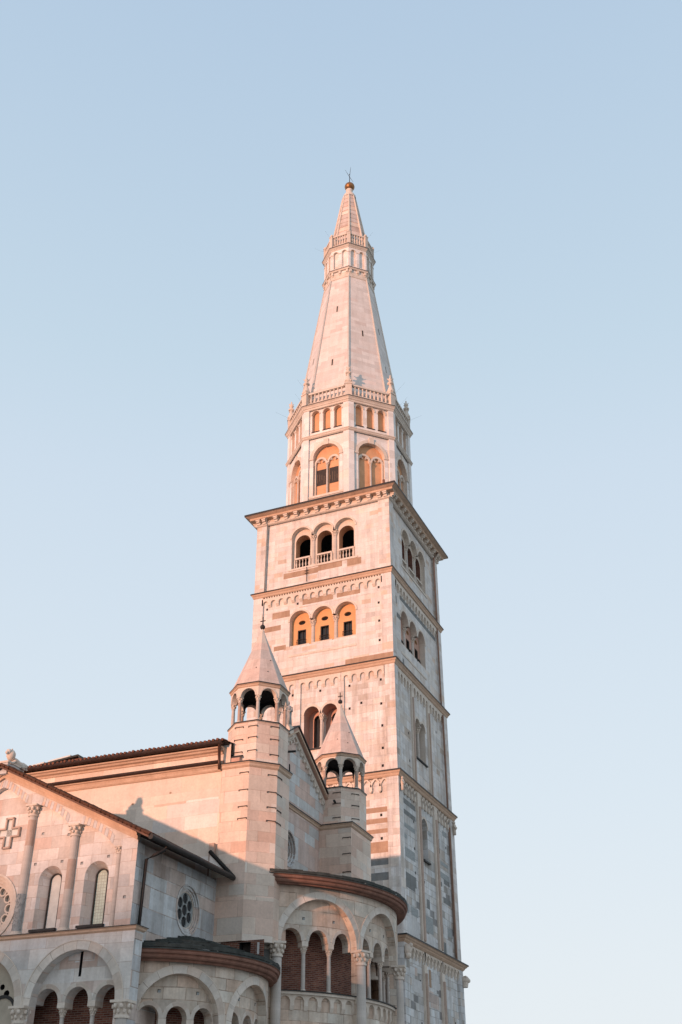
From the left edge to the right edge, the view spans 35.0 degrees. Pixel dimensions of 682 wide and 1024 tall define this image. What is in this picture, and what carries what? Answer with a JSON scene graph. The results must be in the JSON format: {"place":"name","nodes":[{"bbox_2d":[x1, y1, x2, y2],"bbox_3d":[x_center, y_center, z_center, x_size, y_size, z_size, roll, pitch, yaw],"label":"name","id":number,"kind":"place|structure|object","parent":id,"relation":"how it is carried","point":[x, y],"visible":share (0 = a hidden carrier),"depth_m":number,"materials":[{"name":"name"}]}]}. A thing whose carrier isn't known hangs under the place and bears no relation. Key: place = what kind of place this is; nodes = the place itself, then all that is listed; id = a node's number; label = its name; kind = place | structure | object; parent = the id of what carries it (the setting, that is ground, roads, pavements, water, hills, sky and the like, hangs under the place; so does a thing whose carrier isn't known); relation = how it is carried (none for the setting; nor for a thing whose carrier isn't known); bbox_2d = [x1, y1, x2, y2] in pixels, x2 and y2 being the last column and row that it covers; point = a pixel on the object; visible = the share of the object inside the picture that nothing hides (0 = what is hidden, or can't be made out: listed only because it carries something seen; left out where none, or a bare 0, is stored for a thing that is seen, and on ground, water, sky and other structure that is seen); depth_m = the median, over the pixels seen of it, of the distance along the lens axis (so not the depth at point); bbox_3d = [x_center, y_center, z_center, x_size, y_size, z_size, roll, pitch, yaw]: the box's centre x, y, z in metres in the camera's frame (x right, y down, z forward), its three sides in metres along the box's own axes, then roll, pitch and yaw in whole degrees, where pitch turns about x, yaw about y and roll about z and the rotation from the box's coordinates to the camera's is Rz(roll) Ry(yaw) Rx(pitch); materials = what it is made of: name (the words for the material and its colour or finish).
{"place":"outdoors","nodes":[
{"label":"outdoors","id":0,"kind":"place"},
{"bbox_2d":[0,617,407,1023],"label":"cathedral","id":1,"kind":"structure","parent":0,"point":[220,881],"depth_m":44.64,"materials":[{"name":"white stone"}]},
{"bbox_2d":[0,749,27,774],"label":"lion statue","id":2,"kind":"object","parent":1,"relation":"on","point":[13,761],"visible":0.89,"depth_m":44.19,"materials":[{"name":"white stone"}]},
{"bbox_2d":[282,701,293,736],"bbox_3d":[-2.665,10.353,54.367,0.600,1.801,0.500,-12,-34,18],"label":"robed statue","id":3,"kind":"object","parent":1,"relation":"on","point":[289,726],"visible":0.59,"depth_m":54.15,"materials":[{"name":"white stone"}]},
{"bbox_2d":[0,0,681,1023],"label":"sky","id":4,"kind":"structure","parent":0,"point":[174,177],"materials":[{"name":"blue"}]},
{"bbox_2d":[244,168,469,1023],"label":"bell tower","id":5,"kind":"structure","parent":0,"point":[350,553],"depth_m":78.02,"materials":[{"name":"stone"}]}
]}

